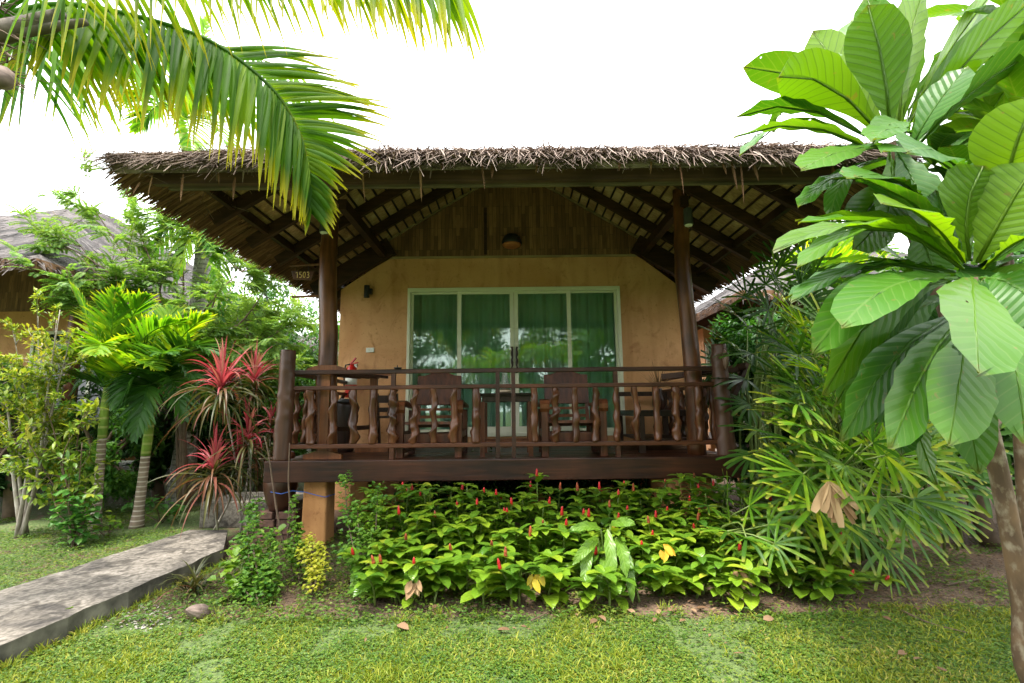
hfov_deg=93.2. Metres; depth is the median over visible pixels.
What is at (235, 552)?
heart vine
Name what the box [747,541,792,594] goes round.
ginger plant
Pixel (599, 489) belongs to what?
ginger plant
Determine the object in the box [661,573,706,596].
ginger plant
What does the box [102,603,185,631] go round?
pebbles
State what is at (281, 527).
sapling
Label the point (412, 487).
ginger plant
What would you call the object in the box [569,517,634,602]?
arum plant
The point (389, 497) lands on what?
ginger plant
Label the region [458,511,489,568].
ginger plant
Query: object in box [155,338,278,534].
cordyline
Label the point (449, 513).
ginger plant
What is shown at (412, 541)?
ginger plant
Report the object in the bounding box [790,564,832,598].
ginger plant
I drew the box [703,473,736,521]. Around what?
ginger plant
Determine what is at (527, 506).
ginger plant
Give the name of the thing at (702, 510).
ginger plant
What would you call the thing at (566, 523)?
ginger plant
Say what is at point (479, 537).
ginger plant
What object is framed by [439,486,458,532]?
ginger plant
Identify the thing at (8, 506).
leafy tree
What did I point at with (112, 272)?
feathery tree
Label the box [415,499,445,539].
ginger plant
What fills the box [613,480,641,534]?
ginger plant
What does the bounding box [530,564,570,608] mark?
ginger plant
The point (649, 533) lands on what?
ginger plant
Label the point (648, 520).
ginger plant
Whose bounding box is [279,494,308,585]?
aralia shrub
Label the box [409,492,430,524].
ginger plant
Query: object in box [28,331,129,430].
window
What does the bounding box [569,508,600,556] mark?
ginger plant
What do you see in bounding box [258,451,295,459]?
coconut dipper
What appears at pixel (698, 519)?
ginger plant
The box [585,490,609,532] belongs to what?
ginger plant
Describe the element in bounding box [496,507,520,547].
ginger plant
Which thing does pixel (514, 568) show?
ginger plant
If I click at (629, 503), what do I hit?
ginger plant
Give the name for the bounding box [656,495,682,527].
ginger plant
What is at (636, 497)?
ginger plant
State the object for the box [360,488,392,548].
ginger plant
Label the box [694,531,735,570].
ginger plant
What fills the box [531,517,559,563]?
ginger plant
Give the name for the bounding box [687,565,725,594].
ginger plant
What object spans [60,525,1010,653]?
leaf litter
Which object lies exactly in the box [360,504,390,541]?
ginger plant
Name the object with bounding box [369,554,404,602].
ginger plant
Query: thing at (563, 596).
ginger plant
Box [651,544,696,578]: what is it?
ginger plant
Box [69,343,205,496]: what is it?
palm tree
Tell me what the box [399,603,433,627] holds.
stick
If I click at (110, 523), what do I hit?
leafy shrub
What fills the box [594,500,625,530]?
ginger plant
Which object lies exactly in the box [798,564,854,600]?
ginger plant
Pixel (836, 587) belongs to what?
ginger plant
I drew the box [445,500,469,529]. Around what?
ginger plant
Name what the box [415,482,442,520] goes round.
ginger plant
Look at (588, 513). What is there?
ginger plant
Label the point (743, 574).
withered leaves
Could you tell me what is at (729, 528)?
ginger plant
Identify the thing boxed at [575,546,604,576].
ginger plant
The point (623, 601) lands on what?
ginger plant
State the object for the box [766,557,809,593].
ginger plant
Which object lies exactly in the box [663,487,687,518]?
ginger plant
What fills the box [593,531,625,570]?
ginger plant
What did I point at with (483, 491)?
ginger plant
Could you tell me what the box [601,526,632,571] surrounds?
ginger plant
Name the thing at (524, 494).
ginger plant
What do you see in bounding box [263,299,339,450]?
leafy tree
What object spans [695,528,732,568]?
ginger plant
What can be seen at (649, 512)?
ginger plant
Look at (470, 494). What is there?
ginger plant
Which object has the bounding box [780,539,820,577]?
ginger plant
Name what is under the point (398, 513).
ginger plant
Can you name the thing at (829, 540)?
ginger plant
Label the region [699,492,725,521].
ginger plant
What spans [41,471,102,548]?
leafy shrub
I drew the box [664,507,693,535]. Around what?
ginger plant
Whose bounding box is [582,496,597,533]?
ginger plant
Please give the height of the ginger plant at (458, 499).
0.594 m
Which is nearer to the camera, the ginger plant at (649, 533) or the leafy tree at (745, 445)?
the ginger plant at (649, 533)
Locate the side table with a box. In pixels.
[480,393,532,456]
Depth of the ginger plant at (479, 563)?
3.56 m
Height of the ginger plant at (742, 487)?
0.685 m
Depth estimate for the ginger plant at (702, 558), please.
3.44 m
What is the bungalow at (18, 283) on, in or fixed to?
on the ground at (287, 597)
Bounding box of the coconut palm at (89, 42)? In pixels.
[0,0,486,237]
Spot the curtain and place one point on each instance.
(542, 331)
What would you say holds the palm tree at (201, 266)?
on the ground at (287, 597)
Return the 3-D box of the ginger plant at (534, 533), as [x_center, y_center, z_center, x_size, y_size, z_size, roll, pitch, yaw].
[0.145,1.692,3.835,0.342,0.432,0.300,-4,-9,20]
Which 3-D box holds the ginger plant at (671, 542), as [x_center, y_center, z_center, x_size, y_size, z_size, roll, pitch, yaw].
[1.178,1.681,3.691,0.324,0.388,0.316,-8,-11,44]
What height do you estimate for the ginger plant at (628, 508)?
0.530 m
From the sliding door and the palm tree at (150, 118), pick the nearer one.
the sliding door
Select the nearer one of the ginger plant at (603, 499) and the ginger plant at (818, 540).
the ginger plant at (818, 540)
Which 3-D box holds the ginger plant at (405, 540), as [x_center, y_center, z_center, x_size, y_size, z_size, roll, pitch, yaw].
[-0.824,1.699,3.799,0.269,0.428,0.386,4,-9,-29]
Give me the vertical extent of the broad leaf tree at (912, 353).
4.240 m
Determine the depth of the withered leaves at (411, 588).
3.26 m
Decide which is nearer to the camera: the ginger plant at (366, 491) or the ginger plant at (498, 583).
the ginger plant at (498, 583)
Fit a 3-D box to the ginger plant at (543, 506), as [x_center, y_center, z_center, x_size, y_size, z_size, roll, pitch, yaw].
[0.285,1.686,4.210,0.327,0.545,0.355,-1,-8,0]
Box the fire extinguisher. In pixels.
[343,357,357,397]
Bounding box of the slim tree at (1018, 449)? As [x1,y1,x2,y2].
[1010,252,1023,538]
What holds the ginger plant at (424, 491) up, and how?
on the ground at (287, 597)
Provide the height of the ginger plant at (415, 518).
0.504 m
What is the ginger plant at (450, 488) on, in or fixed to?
on the ground at (287, 597)
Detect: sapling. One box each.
[0,368,118,544]
[264,436,290,558]
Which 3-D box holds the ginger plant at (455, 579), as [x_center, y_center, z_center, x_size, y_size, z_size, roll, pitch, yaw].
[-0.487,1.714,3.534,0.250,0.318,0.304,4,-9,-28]
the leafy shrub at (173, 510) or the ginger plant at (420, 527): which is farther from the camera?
the leafy shrub at (173, 510)
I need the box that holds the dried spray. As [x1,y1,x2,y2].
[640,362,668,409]
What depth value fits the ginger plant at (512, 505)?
4.25 m
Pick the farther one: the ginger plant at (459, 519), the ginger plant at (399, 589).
the ginger plant at (459, 519)
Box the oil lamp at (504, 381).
[500,373,510,392]
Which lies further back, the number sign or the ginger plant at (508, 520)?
the number sign
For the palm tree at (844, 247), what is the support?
on the ground at (287, 597)
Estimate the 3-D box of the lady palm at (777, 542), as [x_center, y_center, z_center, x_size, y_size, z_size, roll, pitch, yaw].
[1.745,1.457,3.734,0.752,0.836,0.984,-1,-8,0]
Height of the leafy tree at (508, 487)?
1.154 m
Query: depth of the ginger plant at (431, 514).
4.06 m
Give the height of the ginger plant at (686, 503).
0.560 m
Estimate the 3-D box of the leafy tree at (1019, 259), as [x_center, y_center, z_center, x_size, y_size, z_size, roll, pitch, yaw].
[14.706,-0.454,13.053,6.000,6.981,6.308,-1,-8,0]
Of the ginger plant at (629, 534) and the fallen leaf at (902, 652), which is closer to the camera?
the fallen leaf at (902, 652)
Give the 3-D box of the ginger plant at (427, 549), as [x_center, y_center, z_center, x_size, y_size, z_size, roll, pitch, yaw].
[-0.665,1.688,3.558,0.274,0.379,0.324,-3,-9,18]
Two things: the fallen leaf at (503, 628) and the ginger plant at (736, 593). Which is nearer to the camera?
the fallen leaf at (503, 628)
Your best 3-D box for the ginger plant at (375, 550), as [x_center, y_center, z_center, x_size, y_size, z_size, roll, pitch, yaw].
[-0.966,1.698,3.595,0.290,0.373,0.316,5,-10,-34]
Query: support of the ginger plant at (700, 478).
on the ground at (287, 597)
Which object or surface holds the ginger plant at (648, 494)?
on the ground at (287, 597)
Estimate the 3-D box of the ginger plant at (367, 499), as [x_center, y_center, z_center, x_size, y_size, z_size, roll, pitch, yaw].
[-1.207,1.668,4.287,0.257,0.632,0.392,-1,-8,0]
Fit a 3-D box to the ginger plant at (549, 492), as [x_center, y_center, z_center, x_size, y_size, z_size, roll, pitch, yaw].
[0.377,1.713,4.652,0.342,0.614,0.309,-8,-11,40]
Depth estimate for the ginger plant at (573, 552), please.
3.62 m
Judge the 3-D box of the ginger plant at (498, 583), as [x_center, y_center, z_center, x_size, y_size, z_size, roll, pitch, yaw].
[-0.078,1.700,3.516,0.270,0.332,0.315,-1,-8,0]
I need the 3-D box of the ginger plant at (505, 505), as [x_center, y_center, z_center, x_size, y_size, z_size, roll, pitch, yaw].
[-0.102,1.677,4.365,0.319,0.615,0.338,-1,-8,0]
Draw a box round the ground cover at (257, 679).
[0,505,1019,682]
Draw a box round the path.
[0,530,227,668]
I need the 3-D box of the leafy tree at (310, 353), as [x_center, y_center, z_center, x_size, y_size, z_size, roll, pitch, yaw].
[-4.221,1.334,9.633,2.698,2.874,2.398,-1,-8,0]
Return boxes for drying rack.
[303,365,390,458]
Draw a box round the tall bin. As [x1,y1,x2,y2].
[337,399,353,451]
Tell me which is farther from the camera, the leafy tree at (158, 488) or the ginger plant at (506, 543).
the leafy tree at (158, 488)
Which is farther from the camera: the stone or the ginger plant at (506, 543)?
the ginger plant at (506, 543)
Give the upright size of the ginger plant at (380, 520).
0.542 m
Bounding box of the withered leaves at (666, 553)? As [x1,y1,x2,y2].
[659,544,675,562]
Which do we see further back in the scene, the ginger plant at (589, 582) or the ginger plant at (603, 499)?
the ginger plant at (603, 499)
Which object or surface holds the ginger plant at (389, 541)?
on the ground at (287, 597)
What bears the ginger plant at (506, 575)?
on the ground at (287, 597)
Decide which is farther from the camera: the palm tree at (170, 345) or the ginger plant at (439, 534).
the palm tree at (170, 345)
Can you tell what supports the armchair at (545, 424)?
on the bungalow at (417, 219)
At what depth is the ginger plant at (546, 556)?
3.59 m
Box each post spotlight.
[319,222,328,233]
[683,207,692,226]
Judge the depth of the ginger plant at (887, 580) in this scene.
3.35 m
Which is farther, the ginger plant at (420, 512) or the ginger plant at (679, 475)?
the ginger plant at (679, 475)
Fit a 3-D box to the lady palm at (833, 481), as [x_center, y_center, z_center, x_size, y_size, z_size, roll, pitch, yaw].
[2.969,0.670,4.046,1.697,2.579,2.764,-7,-10,38]
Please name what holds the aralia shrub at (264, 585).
on the ground at (287, 597)
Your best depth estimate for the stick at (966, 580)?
3.68 m
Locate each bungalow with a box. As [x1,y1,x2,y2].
[0,207,316,505]
[43,135,926,546]
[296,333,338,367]
[695,244,978,479]
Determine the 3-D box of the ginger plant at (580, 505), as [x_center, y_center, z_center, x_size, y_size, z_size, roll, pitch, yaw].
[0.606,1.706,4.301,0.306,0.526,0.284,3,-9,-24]
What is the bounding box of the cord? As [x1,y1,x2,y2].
[271,490,334,496]
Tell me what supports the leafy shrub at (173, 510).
on the ground at (287, 597)
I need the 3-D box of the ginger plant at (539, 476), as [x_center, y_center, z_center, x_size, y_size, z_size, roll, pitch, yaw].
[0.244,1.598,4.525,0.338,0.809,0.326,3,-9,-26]
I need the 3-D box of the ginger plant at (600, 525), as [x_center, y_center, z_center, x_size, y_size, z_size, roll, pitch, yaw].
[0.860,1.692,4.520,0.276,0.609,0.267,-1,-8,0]
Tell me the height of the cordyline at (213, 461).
1.286 m
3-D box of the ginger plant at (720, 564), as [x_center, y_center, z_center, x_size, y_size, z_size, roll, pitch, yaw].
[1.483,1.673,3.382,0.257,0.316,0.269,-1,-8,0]
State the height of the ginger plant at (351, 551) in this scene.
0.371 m
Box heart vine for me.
[207,544,265,603]
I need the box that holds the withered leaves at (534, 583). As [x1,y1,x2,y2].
[527,574,545,592]
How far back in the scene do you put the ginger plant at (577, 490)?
4.47 m
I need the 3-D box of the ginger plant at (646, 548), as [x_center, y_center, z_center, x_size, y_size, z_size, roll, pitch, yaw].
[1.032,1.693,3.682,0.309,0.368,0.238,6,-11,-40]
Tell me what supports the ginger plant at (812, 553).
on the ground at (287, 597)
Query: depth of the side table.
5.21 m
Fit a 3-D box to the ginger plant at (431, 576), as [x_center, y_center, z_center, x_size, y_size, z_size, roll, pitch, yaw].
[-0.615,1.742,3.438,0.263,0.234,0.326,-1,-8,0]
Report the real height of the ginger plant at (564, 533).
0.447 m
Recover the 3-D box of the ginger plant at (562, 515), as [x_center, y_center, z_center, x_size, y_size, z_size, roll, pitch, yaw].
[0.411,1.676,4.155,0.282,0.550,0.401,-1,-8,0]
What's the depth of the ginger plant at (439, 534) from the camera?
3.95 m
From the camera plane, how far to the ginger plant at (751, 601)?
3.25 m
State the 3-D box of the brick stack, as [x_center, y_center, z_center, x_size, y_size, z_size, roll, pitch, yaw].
[-2.498,1.964,5.184,0.441,0.306,0.250,-1,-8,0]
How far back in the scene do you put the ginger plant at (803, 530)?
3.78 m
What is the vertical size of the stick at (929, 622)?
0.014 m
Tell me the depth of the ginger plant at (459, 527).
3.87 m
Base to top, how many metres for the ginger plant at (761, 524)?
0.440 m
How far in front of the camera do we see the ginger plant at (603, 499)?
4.45 m
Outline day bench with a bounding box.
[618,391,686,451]
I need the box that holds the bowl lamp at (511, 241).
[502,233,521,248]
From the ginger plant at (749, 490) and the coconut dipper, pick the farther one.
the coconut dipper
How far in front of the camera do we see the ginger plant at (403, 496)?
4.39 m
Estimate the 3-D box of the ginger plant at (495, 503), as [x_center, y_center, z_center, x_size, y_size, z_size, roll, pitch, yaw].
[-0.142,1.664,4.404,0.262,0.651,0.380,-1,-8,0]
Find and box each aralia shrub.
[227,496,285,608]
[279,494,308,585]
[294,532,331,598]
[330,470,392,602]
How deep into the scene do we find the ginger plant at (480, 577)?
3.29 m
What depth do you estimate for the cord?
4.95 m
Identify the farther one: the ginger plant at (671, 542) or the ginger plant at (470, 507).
the ginger plant at (470, 507)
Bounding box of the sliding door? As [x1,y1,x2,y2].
[405,286,625,436]
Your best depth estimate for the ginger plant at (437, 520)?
4.09 m
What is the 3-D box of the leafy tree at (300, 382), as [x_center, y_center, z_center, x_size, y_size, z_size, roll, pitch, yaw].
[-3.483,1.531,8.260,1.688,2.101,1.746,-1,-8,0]
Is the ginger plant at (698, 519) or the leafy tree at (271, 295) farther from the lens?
the leafy tree at (271, 295)
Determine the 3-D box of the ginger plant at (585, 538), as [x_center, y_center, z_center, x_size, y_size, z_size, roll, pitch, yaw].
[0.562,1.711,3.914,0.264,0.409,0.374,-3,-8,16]
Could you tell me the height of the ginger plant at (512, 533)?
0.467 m
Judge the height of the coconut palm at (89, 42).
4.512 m
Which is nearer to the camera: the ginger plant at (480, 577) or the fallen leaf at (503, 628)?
the fallen leaf at (503, 628)
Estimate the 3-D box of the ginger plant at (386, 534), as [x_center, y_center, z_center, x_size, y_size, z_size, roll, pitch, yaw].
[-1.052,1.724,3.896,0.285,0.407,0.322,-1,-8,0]
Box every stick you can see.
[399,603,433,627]
[531,610,551,621]
[900,609,970,633]
[945,576,998,585]
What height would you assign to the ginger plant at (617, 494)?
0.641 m
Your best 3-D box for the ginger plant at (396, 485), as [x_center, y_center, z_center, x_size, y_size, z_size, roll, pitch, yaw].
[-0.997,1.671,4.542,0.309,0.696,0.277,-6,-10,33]
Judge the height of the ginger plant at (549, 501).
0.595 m
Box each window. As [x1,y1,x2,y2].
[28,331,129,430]
[705,343,731,362]
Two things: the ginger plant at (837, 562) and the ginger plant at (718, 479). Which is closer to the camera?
the ginger plant at (837, 562)
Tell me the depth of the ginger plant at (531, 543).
3.77 m
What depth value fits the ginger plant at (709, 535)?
3.87 m
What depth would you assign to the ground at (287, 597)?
3.31 m
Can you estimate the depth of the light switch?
7.04 m
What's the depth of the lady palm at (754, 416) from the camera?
4.90 m
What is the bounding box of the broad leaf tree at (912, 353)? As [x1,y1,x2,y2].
[734,0,1023,682]
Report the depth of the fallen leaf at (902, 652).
2.62 m
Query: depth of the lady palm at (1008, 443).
4.14 m
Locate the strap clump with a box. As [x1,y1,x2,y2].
[149,555,223,605]
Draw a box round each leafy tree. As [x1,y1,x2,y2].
[0,362,83,520]
[0,371,97,496]
[34,399,165,515]
[70,363,237,501]
[119,370,252,490]
[197,393,301,491]
[200,293,308,477]
[224,274,318,366]
[255,338,338,463]
[260,377,316,455]
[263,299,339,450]
[389,447,535,519]
[531,445,653,523]
[702,341,842,503]
[703,301,826,494]
[821,244,1013,529]
[868,428,1015,548]
[972,242,1023,263]
[988,248,1023,263]
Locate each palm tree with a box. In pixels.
[28,278,191,530]
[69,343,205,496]
[97,301,224,528]
[113,12,251,470]
[136,214,268,505]
[767,220,907,447]
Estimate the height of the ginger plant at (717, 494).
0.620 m
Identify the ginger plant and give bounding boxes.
[336,547,366,586]
[343,514,374,555]
[347,570,395,606]
[357,487,385,529]
[359,544,397,574]
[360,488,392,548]
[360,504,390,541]
[360,555,405,603]
[361,494,388,549]
[363,528,391,548]
[366,507,393,554]
[367,538,401,568]
[367,577,404,604]
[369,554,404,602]
[371,505,403,554]
[375,542,408,590]
[383,493,409,537]
[384,505,417,545]
[384,546,419,570]
[392,482,410,513]
[392,484,418,539]
[394,487,420,538]
[396,533,422,558]
[397,532,426,557]
[398,557,433,608]
[399,488,415,536]
[400,484,422,521]
[402,514,431,554]
[402,524,431,566]
[406,544,437,570]
[407,508,433,555]
[408,488,439,538]
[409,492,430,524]
[413,573,436,599]
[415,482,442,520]
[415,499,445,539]
[418,513,445,555]
[418,516,447,547]
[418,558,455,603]
[419,526,455,558]
[419,559,451,601]
[420,510,447,558]
[434,552,463,594]
[437,486,461,519]
[438,522,468,549]
[438,542,471,585]
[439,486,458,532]
[439,502,461,523]
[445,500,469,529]
[447,523,482,577]
[448,516,472,551]
[449,554,486,591]
[450,482,477,532]
[450,485,474,531]
[450,495,475,547]
[458,492,486,562]
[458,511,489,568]
[460,568,508,608]
[464,498,490,560]
[465,518,497,560]
[467,487,494,533]
[468,552,502,594]
[474,489,497,513]
[474,540,503,587]
[481,513,507,547]
[482,489,509,528]
[482,527,518,559]
[483,558,530,605]
[485,493,510,552]
[486,546,521,600]
[486,551,513,592]
[489,497,512,541]
[492,540,515,584]
[493,508,520,550]
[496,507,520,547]
[497,560,539,605]
[498,523,534,574]
[500,497,526,551]
[511,493,537,541]
[513,503,544,544]
[514,480,543,527]
[514,492,539,549]
[514,526,542,573]
[516,527,548,577]
[523,469,548,524]
[528,503,555,547]
[528,549,564,592]
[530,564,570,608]
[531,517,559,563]
[532,575,570,603]
[533,520,557,563]
[538,487,561,540]
[538,496,558,551]
[545,482,571,539]
[547,506,574,561]
[549,524,581,572]
[551,519,574,560]
[559,549,595,589]
[562,502,595,542]
[565,483,587,535]
[566,495,593,549]
[566,529,589,559]
[566,569,606,609]
[568,508,601,550]
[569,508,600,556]
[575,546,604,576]
[578,531,604,557]
[578,543,619,568]
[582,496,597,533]
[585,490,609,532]
[586,564,630,609]
[588,482,612,527]
[592,492,616,555]
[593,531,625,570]
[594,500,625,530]
[595,490,611,534]
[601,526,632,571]
[603,512,632,544]
[605,571,635,611]
[610,489,631,539]
[611,505,640,551]
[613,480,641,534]
[616,530,646,559]
[617,560,661,601]
[618,499,642,548]
[619,489,645,538]
[620,483,644,538]
[626,540,654,585]
[629,495,656,540]
[631,489,662,531]
[633,530,668,577]
[635,516,663,549]
[638,498,659,531]
[639,510,669,540]
[639,564,684,595]
[641,550,676,586]
[643,537,683,576]
[647,488,679,540]
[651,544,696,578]
[652,479,678,527]
[654,506,678,537]
[654,528,691,563]
[655,540,688,575]
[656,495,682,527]
[660,512,692,562]
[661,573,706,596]
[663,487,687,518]
[663,495,682,529]
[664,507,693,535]
[667,473,694,520]
[671,531,695,566]
[675,495,701,532]
[675,501,700,562]
[678,476,705,526]
[678,521,706,560]
[680,547,721,598]
[681,513,713,550]
[682,508,710,561]
[685,473,713,526]
[685,483,713,526]
[687,531,720,560]
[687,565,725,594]
[690,522,722,559]
[691,487,719,526]
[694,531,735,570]
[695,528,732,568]
[698,504,719,526]
[699,480,722,525]
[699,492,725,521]
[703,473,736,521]
[704,571,755,611]
[707,557,740,601]
[710,483,740,553]
[710,513,741,555]
[711,489,737,529]
[712,543,754,577]
[722,491,756,545]
[722,514,749,553]
[725,516,756,560]
[726,483,761,543]
[726,559,773,609]
[728,516,756,552]
[737,473,766,554]
[737,491,764,530]
[739,536,772,587]
[742,489,767,529]
[742,522,774,577]
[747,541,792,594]
[752,528,794,559]
[757,496,778,522]
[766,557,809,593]
[772,535,803,571]
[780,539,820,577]
[782,536,815,578]
[786,528,825,578]
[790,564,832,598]
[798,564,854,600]
[799,542,851,568]
[805,521,832,563]
[807,532,853,564]
[810,569,873,603]
[812,521,845,555]
[815,546,863,593]
[836,571,905,596]
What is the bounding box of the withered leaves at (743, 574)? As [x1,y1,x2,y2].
[733,570,752,588]
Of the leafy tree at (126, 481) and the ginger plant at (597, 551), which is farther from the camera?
the leafy tree at (126, 481)
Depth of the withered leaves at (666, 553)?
3.30 m
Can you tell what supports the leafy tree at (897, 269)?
on the ground at (287, 597)
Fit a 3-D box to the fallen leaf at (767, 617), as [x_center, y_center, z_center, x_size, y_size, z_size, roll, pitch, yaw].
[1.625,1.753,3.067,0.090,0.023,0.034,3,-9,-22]
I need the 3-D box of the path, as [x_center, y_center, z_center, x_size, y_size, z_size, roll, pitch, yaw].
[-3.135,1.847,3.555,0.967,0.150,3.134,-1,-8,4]
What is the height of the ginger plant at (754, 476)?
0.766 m
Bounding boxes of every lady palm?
[680,469,814,575]
[697,237,845,531]
[741,292,1014,597]
[908,424,1015,551]
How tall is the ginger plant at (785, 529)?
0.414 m
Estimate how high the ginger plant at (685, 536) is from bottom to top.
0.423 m
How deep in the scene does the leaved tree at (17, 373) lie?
5.33 m
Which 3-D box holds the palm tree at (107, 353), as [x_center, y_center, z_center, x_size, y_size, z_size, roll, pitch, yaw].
[-4.929,0.710,5.796,2.518,3.042,1.193,-4,-9,21]
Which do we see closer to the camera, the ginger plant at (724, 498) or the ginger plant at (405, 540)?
the ginger plant at (405, 540)
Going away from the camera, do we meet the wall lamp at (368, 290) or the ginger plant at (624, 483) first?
the ginger plant at (624, 483)
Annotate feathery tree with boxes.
[0,147,313,512]
[187,274,338,490]
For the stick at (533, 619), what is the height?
0.014 m
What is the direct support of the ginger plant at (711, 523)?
on the ground at (287, 597)
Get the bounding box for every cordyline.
[144,420,272,536]
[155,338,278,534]
[227,402,301,494]
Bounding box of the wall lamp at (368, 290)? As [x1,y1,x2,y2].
[364,285,372,297]
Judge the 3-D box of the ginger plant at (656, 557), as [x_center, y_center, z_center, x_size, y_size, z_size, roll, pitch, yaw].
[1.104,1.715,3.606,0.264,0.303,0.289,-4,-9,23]
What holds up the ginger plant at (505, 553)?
on the ground at (287, 597)
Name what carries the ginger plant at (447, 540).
on the ground at (287, 597)
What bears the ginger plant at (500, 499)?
on the ground at (287, 597)
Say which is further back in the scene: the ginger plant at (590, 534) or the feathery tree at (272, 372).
the feathery tree at (272, 372)
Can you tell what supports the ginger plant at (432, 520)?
on the ground at (287, 597)
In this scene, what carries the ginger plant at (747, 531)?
on the ground at (287, 597)
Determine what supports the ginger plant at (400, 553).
on the ground at (287, 597)
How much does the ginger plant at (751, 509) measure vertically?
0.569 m
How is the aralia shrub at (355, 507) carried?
on the ground at (287, 597)
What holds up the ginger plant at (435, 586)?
on the ground at (287, 597)
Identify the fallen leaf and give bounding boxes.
[397,622,408,629]
[497,627,509,629]
[763,615,773,620]
[898,650,906,654]
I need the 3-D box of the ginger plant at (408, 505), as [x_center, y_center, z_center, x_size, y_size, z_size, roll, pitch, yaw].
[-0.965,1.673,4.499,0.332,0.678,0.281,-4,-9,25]
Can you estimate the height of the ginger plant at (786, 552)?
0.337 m
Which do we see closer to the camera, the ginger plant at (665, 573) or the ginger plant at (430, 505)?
the ginger plant at (665, 573)
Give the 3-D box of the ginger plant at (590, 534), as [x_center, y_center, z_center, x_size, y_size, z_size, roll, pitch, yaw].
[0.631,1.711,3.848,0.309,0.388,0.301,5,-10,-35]
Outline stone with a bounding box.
[185,604,210,620]
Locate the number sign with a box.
[290,263,318,297]
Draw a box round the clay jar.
[263,460,297,511]
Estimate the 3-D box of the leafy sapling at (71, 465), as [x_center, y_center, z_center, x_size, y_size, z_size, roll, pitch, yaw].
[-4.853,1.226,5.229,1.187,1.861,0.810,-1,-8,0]
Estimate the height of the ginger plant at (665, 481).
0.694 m
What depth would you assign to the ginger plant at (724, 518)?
4.02 m
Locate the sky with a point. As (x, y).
(623, 72)
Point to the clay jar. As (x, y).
(282, 500)
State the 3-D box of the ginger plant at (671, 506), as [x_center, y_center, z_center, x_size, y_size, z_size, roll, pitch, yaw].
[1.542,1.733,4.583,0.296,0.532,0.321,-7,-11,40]
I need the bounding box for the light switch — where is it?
[366,348,373,351]
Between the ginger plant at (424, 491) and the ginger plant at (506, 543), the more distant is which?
the ginger plant at (424, 491)
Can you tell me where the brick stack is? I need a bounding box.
[254,508,302,542]
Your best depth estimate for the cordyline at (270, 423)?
5.74 m
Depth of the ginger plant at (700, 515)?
4.13 m
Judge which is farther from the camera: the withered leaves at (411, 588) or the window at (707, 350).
the window at (707, 350)
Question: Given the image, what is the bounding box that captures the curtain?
[413,293,615,429]
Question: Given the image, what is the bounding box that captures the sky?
[0,0,998,335]
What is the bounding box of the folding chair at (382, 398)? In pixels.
[377,393,397,442]
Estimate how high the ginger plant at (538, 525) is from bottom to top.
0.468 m
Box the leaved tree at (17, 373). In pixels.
[0,286,102,538]
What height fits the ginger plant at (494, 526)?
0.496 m
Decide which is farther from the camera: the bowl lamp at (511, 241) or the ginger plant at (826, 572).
the bowl lamp at (511, 241)
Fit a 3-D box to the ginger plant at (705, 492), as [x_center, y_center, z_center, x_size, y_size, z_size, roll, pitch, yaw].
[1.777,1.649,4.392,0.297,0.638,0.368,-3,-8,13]
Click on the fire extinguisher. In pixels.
(352, 381)
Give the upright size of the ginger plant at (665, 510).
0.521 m
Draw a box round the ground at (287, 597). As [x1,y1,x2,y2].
[0,449,1015,682]
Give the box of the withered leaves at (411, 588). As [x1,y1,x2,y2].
[404,579,421,599]
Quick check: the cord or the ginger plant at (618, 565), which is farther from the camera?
the cord
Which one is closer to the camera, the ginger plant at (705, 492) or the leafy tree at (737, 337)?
the ginger plant at (705, 492)
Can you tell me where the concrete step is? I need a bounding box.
[199,492,303,527]
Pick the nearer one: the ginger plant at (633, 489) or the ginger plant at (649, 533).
the ginger plant at (649, 533)
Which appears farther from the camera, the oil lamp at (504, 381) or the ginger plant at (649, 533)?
the oil lamp at (504, 381)
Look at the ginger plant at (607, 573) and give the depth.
3.26 m
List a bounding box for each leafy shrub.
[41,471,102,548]
[88,510,123,537]
[121,494,188,527]
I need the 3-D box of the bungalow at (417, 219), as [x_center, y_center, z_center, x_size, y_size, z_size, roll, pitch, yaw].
[-0.021,-0.253,7.214,6.947,5.234,8.332,-1,-8,0]
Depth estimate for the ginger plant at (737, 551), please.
3.65 m
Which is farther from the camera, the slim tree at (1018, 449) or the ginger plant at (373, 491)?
the ginger plant at (373, 491)
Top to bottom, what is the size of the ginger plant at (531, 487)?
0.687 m
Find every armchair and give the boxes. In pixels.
[396,373,468,457]
[537,372,607,456]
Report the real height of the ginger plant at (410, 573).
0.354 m
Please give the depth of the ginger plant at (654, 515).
4.12 m
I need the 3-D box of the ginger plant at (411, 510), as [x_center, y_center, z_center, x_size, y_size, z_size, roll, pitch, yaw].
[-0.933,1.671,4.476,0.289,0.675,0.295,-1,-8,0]
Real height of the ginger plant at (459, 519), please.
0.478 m
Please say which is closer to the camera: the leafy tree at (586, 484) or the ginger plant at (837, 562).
the ginger plant at (837, 562)
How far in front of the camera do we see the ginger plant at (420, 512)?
4.12 m
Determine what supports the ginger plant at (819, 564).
on the ground at (287, 597)
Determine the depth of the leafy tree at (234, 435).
7.85 m
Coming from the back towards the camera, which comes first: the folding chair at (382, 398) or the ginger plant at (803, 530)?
the folding chair at (382, 398)

